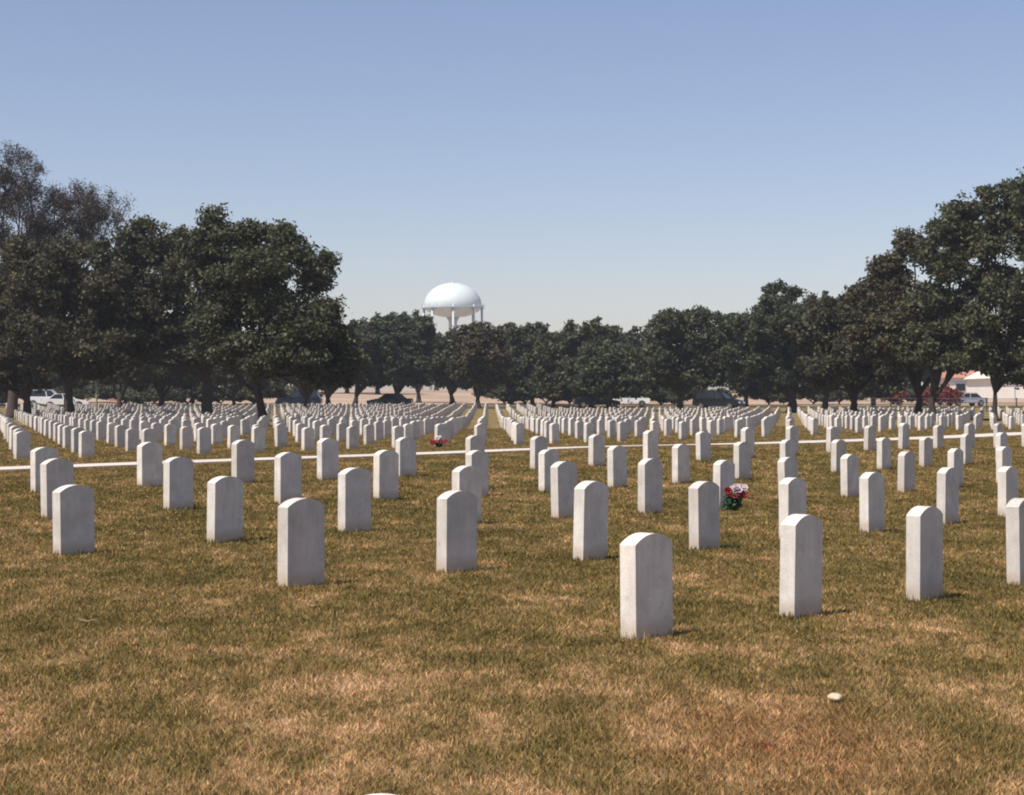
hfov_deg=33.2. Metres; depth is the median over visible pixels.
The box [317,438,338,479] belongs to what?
headstone
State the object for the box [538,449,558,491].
headstone
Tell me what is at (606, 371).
oak tree
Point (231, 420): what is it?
headstone
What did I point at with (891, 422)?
headstone
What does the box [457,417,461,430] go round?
headstone
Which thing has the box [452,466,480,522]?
headstone
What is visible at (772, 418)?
headstone
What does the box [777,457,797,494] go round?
headstone
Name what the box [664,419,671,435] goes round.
headstone
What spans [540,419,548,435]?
headstone
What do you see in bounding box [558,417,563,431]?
headstone
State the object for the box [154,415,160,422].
headstone
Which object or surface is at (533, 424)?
headstone
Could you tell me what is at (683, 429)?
headstone
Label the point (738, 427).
headstone
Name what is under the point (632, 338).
oak tree
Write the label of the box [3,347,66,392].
oak tree
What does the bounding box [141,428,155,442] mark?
headstone
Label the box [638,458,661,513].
headstone
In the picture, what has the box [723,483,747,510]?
flower bouquet
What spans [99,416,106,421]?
headstone
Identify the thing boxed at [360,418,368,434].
headstone
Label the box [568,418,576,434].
headstone
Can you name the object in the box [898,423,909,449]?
headstone
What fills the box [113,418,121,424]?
headstone
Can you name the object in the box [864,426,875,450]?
headstone
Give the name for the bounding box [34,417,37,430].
headstone
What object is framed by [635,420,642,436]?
headstone
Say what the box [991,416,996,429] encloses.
headstone
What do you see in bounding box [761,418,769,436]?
headstone
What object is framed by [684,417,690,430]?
headstone
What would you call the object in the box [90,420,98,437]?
headstone
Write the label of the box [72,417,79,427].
headstone
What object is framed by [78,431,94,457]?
headstone
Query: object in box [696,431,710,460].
headstone
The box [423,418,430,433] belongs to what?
headstone
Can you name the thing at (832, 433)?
headstone
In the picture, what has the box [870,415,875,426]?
headstone
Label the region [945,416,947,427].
headstone
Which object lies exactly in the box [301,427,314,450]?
headstone
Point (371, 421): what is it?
headstone
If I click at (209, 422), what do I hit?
headstone
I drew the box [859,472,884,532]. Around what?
headstone
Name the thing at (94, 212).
bare tree
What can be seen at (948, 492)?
headstone
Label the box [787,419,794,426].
headstone
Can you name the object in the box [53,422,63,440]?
headstone
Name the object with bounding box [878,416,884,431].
headstone
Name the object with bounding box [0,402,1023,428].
distant headstones
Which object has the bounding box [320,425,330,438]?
headstone
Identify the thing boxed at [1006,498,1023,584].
headstone
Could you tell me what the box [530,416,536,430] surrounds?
headstone
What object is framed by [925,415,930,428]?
headstone
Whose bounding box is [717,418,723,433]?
headstone
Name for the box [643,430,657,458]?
headstone
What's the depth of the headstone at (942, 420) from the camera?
66.27 m
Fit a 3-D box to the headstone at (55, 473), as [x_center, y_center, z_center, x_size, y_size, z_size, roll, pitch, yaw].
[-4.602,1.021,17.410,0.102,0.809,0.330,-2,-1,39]
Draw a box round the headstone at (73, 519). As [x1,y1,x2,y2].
[52,485,94,555]
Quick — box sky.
[0,0,1023,389]
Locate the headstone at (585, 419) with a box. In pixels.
[583,417,588,423]
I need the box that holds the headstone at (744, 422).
[739,418,745,427]
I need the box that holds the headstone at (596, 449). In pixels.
[588,434,604,465]
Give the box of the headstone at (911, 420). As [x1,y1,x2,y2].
[908,415,913,428]
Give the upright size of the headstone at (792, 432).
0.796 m
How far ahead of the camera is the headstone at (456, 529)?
12.67 m
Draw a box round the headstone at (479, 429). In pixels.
[474,424,484,438]
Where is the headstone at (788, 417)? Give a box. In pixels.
[785,416,792,427]
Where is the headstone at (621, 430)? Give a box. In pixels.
[617,421,626,440]
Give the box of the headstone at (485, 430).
[479,423,486,440]
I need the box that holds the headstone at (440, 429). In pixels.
[434,424,445,446]
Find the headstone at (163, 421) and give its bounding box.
[159,418,167,433]
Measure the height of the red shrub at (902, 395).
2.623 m
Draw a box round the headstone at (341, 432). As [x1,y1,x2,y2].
[336,423,346,441]
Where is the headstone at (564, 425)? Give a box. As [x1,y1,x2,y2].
[562,418,568,432]
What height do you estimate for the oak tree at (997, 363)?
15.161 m
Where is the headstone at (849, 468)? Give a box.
[840,454,858,497]
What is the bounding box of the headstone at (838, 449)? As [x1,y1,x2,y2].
[831,439,845,472]
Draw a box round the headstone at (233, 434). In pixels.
[227,425,239,447]
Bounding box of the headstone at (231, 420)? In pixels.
[226,417,234,424]
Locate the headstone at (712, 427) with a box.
[708,420,715,437]
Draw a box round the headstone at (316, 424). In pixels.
[312,420,321,438]
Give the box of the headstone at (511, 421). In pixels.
[509,420,517,436]
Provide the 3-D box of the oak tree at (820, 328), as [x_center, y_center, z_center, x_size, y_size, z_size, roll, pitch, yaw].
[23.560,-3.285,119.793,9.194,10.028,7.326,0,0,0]
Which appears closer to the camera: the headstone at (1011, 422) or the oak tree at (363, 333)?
the headstone at (1011, 422)
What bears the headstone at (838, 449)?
on the ground at (428, 396)
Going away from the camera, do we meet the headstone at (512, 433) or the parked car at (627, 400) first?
the headstone at (512, 433)
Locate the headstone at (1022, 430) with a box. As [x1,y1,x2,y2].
[1021,423,1023,446]
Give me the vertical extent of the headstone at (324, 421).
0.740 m
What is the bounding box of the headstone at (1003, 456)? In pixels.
[996,446,1011,482]
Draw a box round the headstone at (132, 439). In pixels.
[125,428,138,450]
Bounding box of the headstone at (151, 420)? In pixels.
[148,417,156,427]
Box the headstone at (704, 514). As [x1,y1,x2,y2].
[688,481,719,549]
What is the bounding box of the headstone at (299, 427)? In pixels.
[295,423,305,441]
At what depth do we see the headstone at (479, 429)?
45.94 m
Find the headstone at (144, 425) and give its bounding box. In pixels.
[139,421,149,438]
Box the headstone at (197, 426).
[194,423,204,441]
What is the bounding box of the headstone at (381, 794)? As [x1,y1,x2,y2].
[368,793,394,794]
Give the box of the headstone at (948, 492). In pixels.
[937,467,958,524]
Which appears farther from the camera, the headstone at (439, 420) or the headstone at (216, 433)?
the headstone at (439, 420)
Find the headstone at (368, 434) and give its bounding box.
[363,424,374,443]
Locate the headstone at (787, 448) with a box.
[780,440,794,457]
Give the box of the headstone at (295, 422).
[293,420,301,435]
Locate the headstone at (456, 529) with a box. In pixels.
[436,490,476,572]
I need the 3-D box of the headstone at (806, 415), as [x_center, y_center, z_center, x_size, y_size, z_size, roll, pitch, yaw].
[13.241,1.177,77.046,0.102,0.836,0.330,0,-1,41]
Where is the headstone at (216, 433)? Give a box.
[211,424,221,443]
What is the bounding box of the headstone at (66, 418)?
[63,415,71,424]
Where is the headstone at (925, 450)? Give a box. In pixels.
[919,437,931,466]
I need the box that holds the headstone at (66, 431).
[62,426,75,447]
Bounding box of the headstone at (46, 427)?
[44,419,51,435]
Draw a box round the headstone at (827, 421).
[826,415,829,428]
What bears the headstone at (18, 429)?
on the ground at (428, 396)
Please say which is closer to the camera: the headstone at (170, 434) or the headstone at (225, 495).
the headstone at (225, 495)
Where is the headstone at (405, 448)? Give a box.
[395,437,415,476]
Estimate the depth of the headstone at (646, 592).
9.06 m
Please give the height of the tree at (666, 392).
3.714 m
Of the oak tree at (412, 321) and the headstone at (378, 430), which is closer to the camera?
the headstone at (378, 430)
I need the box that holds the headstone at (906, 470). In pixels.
[897,451,914,491]
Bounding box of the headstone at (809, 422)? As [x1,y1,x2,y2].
[808,417,814,430]
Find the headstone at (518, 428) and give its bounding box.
[513,423,523,443]
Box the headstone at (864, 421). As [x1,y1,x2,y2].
[862,416,867,427]
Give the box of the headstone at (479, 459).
[466,450,488,495]
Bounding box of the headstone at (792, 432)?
[786,426,798,454]
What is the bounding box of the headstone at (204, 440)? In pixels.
[197,427,210,453]
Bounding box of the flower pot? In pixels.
[429,435,447,447]
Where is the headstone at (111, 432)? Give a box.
[107,422,118,442]
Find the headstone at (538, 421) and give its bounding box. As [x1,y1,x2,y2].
[536,418,541,433]
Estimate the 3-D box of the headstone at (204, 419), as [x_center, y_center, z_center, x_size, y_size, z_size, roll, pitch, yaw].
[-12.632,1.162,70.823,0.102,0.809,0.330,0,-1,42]
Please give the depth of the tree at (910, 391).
194.95 m
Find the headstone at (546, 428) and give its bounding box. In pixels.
[544,421,552,439]
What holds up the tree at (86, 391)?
on the ground at (428, 396)
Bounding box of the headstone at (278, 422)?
[274,420,283,439]
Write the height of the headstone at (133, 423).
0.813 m
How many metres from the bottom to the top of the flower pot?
0.320 m
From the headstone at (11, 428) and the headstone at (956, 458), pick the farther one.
the headstone at (11, 428)
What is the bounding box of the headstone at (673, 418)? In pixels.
[671,416,676,429]
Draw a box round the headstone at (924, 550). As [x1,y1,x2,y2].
[906,506,942,600]
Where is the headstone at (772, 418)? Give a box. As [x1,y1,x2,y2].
[769,415,773,427]
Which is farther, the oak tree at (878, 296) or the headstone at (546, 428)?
the oak tree at (878, 296)
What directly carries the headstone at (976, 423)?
on the ground at (428, 396)
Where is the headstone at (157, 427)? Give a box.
[151,423,161,441]
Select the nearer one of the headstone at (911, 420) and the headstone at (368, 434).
the headstone at (368, 434)
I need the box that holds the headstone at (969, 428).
[964,423,974,448]
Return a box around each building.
[939,371,975,392]
[964,371,1023,399]
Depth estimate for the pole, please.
137.93 m
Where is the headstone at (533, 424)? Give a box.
[532,418,536,431]
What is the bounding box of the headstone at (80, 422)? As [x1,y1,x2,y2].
[78,418,85,427]
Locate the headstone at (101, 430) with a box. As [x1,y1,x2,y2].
[96,421,106,439]
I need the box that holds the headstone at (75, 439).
[71,427,84,451]
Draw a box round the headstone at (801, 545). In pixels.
[779,514,822,618]
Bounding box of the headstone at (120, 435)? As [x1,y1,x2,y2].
[114,425,126,446]
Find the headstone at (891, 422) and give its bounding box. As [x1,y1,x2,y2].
[889,416,894,428]
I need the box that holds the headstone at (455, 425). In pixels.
[448,418,456,434]
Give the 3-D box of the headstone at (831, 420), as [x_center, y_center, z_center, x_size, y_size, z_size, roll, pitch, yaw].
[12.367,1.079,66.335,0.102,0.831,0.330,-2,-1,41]
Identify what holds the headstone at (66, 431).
on the ground at (428, 396)
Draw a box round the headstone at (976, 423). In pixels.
[973,415,979,429]
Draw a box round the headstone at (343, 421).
[339,419,346,423]
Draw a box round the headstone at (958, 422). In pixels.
[956,415,961,429]
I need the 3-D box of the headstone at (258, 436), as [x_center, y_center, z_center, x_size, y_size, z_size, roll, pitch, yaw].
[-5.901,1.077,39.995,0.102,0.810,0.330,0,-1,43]
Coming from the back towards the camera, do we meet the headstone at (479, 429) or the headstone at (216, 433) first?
the headstone at (216, 433)
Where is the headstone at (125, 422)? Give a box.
[121,419,129,428]
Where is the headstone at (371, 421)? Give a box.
[368,418,375,424]
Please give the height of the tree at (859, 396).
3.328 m
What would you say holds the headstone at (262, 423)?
on the ground at (428, 396)
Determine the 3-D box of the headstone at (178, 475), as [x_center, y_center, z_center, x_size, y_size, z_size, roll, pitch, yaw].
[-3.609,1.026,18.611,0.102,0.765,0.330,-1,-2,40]
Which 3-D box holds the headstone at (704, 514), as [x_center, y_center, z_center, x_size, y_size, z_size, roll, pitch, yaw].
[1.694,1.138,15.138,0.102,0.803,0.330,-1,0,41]
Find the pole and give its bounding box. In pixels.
[95,381,97,409]
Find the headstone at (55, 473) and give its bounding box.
[40,458,73,518]
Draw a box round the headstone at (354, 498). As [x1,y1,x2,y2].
[338,468,370,532]
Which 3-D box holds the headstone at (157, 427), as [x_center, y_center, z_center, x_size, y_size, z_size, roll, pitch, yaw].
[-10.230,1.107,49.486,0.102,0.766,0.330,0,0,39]
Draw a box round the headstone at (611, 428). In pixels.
[607,420,615,437]
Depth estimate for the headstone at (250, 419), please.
68.50 m
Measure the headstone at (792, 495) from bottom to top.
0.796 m
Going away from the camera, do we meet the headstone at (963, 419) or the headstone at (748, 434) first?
the headstone at (748, 434)
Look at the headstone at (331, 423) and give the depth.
59.01 m
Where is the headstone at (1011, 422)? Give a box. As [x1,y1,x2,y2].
[1008,416,1014,428]
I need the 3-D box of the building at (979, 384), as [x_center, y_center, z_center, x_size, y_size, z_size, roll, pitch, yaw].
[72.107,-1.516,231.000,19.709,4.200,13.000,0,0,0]
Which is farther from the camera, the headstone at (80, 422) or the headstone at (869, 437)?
the headstone at (80, 422)
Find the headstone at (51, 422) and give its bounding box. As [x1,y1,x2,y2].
[49,420,58,437]
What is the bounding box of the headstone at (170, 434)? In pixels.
[164,424,175,445]
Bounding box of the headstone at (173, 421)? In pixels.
[168,419,177,435]
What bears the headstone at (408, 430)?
on the ground at (428, 396)
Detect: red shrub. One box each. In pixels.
[879,388,908,405]
[915,384,964,405]
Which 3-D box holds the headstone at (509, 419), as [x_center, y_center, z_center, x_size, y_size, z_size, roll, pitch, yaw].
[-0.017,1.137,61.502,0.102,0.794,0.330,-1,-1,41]
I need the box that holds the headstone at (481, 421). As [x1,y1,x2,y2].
[477,420,486,424]
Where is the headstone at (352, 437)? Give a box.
[346,426,358,448]
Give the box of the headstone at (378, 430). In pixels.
[374,421,383,440]
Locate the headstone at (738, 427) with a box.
[734,419,742,437]
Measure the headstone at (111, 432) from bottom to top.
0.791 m
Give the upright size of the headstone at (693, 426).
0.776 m
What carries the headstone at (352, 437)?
on the ground at (428, 396)
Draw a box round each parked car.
[30,390,63,405]
[41,394,88,404]
[275,390,322,406]
[367,393,413,405]
[573,394,619,407]
[612,395,650,406]
[692,391,745,408]
[943,393,987,405]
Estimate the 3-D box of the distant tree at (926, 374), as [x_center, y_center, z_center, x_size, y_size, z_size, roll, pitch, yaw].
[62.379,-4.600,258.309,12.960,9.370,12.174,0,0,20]
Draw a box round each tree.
[0,140,136,417]
[0,229,141,414]
[0,262,53,413]
[0,388,43,403]
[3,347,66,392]
[34,386,87,404]
[54,349,100,402]
[58,384,110,401]
[67,212,242,413]
[85,358,162,407]
[85,385,158,403]
[118,381,158,403]
[149,382,220,403]
[150,358,200,406]
[173,202,370,425]
[175,375,221,404]
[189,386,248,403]
[210,359,270,405]
[219,379,274,403]
[224,384,286,403]
[247,381,323,398]
[268,359,334,407]
[324,326,379,404]
[347,316,404,406]
[369,311,438,392]
[405,309,436,402]
[425,325,471,403]
[445,321,515,408]
[471,382,537,403]
[484,385,546,404]
[489,322,515,403]
[502,321,560,405]
[525,331,577,406]
[542,397,568,403]
[546,393,580,404]
[552,315,624,407]
[566,341,659,409]
[616,325,652,376]
[622,304,747,410]
[633,381,674,404]
[644,390,693,404]
[684,386,740,399]
[712,278,821,412]
[727,312,777,406]
[742,393,798,404]
[782,282,915,410]
[796,290,845,408]
[796,392,847,404]
[817,386,870,403]
[840,225,964,413]
[858,369,908,409]
[862,382,929,401]
[891,189,1018,420]
[904,368,945,386]
[941,178,1023,420]
[1003,167,1023,375]
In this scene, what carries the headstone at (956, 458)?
on the ground at (428, 396)
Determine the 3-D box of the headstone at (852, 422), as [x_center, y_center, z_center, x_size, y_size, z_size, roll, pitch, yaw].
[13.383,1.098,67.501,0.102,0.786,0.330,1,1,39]
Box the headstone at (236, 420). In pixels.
[233,416,238,425]
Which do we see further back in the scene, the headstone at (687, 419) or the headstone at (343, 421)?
the headstone at (687, 419)
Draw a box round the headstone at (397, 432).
[392,426,403,446]
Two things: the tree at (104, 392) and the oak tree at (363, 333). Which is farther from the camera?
the tree at (104, 392)
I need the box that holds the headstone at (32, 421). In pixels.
[30,415,35,427]
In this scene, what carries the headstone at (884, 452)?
on the ground at (428, 396)
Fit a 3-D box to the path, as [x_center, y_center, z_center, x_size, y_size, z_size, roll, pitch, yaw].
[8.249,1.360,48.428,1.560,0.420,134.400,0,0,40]
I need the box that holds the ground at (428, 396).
[0,390,1023,794]
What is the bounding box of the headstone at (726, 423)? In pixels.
[722,417,728,430]
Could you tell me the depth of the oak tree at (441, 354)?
194.58 m
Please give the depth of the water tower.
438.68 m
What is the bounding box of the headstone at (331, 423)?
[327,419,335,434]
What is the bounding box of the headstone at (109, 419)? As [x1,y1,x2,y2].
[107,417,114,423]
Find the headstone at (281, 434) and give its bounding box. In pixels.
[275,423,286,446]
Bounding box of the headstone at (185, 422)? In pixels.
[181,419,190,426]
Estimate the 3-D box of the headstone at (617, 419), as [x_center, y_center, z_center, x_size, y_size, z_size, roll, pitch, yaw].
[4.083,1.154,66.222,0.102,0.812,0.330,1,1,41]
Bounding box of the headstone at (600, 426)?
[597,419,604,434]
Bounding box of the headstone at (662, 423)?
[661,417,667,430]
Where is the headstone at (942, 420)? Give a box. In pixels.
[939,415,944,429]
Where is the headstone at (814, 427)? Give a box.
[810,418,817,434]
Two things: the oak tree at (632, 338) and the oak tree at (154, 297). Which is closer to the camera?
the oak tree at (154, 297)
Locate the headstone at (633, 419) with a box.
[629,416,635,429]
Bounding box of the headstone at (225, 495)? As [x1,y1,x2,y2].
[207,476,243,542]
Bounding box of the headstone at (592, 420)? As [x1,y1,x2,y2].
[589,418,595,432]
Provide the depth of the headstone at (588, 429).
49.50 m
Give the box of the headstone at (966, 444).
[960,434,971,464]
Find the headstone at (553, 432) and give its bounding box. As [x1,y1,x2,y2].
[549,423,559,443]
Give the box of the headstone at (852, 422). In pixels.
[850,415,855,429]
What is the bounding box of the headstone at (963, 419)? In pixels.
[960,414,964,427]
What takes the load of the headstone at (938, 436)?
on the ground at (428, 396)
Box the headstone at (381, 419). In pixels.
[376,417,383,421]
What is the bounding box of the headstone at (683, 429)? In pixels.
[679,421,686,438]
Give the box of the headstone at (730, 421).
[727,415,732,429]
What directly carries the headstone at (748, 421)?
on the ground at (428, 396)
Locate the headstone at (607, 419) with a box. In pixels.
[605,417,611,430]
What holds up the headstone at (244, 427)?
on the ground at (428, 396)
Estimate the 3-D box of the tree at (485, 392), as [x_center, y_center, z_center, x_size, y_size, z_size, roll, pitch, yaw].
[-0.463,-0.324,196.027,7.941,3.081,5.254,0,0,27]
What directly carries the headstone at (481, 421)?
on the ground at (428, 396)
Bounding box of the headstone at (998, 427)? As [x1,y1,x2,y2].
[993,423,1003,446]
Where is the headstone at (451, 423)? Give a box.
[444,421,453,438]
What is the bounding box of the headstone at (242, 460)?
[231,440,253,482]
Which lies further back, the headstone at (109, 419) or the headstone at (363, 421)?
the headstone at (109, 419)
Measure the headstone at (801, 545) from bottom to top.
0.823 m
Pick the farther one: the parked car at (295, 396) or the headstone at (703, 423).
the parked car at (295, 396)
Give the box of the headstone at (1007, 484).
[998,466,1017,515]
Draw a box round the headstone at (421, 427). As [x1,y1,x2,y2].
[417,420,423,436]
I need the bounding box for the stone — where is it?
[827,693,841,700]
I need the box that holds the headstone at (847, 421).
[845,415,849,428]
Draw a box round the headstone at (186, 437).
[180,426,192,449]
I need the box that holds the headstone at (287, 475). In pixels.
[274,452,301,503]
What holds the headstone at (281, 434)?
on the ground at (428, 396)
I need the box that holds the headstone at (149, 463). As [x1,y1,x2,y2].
[137,442,161,486]
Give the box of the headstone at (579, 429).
[575,421,583,438]
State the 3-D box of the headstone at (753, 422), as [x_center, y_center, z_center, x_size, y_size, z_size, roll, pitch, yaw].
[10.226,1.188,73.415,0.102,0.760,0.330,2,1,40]
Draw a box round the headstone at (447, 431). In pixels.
[442,423,449,442]
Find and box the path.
[0,432,1020,470]
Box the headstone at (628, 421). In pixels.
[624,419,630,433]
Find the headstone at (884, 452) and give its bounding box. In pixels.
[877,438,890,468]
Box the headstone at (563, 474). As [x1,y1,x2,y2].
[550,461,576,518]
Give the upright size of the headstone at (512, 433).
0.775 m
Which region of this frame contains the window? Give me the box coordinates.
[955,383,965,391]
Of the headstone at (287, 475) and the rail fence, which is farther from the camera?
the rail fence
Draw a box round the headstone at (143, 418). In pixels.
[140,417,147,421]
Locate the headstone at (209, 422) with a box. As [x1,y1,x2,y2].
[206,419,215,428]
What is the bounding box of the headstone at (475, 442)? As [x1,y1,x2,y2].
[465,435,484,465]
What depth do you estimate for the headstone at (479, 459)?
22.20 m
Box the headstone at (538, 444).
[530,436,547,469]
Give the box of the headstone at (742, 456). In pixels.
[733,442,750,479]
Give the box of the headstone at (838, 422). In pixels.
[834,417,841,433]
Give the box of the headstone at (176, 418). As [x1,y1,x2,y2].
[172,416,179,429]
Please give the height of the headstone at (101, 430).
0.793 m
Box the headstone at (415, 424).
[410,421,418,439]
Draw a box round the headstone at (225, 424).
[220,421,229,437]
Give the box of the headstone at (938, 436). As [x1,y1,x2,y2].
[933,425,943,447]
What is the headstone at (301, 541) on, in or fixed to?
on the ground at (428, 396)
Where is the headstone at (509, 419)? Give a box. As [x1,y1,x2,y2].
[507,418,514,433]
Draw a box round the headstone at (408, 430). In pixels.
[403,424,412,437]
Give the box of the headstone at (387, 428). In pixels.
[382,420,391,436]
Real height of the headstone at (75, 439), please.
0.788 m
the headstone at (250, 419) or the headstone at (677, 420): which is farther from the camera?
the headstone at (250, 419)
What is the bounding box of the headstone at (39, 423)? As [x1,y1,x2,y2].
[38,416,43,431]
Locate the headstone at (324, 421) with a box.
[319,418,326,424]
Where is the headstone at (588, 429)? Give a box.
[584,422,592,442]
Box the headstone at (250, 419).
[245,417,252,430]
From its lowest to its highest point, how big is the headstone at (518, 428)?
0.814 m
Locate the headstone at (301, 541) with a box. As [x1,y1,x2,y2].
[277,498,324,587]
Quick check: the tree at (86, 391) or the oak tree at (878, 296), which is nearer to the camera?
the oak tree at (878, 296)
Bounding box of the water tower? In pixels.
[421,280,484,389]
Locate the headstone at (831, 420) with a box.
[829,415,835,426]
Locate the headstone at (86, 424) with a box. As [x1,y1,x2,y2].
[84,419,91,430]
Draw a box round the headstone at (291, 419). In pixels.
[289,417,296,431]
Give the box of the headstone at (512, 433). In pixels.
[511,422,519,440]
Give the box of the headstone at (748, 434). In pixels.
[741,427,754,457]
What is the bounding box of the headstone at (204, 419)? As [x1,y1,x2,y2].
[201,416,208,426]
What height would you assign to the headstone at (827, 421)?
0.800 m
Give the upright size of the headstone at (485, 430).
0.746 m
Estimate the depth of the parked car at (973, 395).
185.53 m
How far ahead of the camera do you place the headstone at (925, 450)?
31.69 m
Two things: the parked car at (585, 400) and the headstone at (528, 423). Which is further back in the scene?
the parked car at (585, 400)
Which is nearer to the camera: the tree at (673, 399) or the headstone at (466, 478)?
the headstone at (466, 478)
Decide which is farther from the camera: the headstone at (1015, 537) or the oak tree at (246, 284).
the oak tree at (246, 284)
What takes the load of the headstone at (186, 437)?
on the ground at (428, 396)
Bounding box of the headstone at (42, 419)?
[40,417,48,433]
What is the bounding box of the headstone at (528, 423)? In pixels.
[527,418,529,429]
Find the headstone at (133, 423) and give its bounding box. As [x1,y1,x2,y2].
[129,419,138,429]
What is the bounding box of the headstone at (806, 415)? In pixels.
[805,414,809,427]
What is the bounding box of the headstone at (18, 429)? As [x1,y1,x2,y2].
[13,428,27,453]
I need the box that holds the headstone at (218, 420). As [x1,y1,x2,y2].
[213,417,220,423]
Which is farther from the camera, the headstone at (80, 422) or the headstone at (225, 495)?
the headstone at (80, 422)
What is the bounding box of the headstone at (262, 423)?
[257,420,265,436]
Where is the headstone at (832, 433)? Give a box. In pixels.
[826,426,838,452]
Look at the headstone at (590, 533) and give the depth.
13.85 m
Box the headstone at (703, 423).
[700,417,706,430]
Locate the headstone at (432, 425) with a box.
[431,419,434,431]
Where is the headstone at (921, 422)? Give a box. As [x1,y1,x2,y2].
[918,415,924,429]
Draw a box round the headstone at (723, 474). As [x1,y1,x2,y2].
[713,460,734,507]
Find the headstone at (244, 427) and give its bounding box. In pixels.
[240,419,249,434]
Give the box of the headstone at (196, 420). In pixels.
[192,418,200,433]
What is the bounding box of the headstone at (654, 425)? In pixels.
[650,421,658,439]
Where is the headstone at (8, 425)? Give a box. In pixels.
[6,423,17,441]
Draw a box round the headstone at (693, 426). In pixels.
[690,419,697,434]
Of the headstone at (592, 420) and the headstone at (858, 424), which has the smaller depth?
the headstone at (858, 424)
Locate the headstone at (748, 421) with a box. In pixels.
[745,417,751,427]
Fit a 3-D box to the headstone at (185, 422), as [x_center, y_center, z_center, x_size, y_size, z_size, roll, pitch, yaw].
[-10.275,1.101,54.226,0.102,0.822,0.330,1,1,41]
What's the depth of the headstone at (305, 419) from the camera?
70.85 m
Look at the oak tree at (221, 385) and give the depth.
196.91 m
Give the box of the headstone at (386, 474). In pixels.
[373,450,398,499]
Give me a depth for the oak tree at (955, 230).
106.49 m
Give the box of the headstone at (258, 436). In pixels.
[251,426,264,451]
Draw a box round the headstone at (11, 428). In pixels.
[9,426,22,449]
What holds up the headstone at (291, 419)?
on the ground at (428, 396)
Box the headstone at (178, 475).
[163,457,193,509]
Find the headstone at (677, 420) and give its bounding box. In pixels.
[675,418,682,432]
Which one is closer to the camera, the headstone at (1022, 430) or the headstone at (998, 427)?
the headstone at (998, 427)
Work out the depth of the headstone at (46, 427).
57.62 m
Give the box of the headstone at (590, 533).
[573,481,608,560]
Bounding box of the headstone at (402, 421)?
[399,418,406,426]
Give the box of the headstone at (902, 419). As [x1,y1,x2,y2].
[899,416,905,423]
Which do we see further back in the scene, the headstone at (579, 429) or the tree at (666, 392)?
the tree at (666, 392)
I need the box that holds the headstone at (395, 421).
[390,417,398,433]
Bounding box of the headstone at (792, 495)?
[779,477,805,538]
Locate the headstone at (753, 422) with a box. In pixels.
[750,416,754,428]
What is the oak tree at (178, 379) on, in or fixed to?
on the ground at (428, 396)
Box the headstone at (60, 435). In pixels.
[58,424,68,443]
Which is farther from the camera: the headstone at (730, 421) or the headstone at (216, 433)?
the headstone at (730, 421)
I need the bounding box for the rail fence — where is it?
[871,397,1016,411]
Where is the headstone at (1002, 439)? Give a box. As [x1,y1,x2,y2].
[995,432,1007,461]
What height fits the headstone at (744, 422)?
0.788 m
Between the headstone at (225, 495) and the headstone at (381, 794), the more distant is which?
the headstone at (225, 495)
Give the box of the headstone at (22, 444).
[14,431,30,458]
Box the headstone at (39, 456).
[30,447,57,492]
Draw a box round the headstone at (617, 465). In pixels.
[607,446,626,487]
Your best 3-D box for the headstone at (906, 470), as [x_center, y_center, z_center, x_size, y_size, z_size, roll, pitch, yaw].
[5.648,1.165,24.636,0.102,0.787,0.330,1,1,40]
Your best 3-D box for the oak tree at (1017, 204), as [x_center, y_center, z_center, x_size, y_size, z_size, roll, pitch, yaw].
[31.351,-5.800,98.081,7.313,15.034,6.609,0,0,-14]
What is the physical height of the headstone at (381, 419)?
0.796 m
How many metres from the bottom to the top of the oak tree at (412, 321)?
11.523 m
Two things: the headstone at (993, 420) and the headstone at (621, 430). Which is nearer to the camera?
the headstone at (621, 430)
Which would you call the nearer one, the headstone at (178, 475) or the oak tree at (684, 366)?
the headstone at (178, 475)
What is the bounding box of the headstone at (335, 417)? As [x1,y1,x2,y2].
[331,416,337,424]
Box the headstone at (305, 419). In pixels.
[303,416,310,426]
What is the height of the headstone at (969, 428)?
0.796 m
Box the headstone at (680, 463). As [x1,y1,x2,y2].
[672,444,689,483]
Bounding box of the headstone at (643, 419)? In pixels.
[639,417,645,430]
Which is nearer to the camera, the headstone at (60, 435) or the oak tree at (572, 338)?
the headstone at (60, 435)
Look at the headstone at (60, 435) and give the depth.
46.99 m
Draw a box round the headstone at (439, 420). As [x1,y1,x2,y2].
[436,417,441,423]
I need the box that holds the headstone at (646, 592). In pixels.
[620,532,672,640]
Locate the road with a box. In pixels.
[0,406,1023,407]
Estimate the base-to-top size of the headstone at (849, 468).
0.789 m
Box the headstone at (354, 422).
[350,420,358,427]
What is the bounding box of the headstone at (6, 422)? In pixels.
[4,421,14,438]
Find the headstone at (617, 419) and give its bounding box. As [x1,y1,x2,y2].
[614,417,621,431]
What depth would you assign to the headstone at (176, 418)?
69.68 m
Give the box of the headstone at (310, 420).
[308,418,316,427]
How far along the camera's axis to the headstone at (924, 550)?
11.44 m
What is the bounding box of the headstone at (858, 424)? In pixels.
[855,417,861,431]
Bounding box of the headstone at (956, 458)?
[947,448,963,486]
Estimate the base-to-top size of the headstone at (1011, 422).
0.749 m
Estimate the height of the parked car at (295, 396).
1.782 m
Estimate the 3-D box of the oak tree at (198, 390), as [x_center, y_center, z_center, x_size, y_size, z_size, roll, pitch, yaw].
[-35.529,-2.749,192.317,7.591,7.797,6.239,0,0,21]

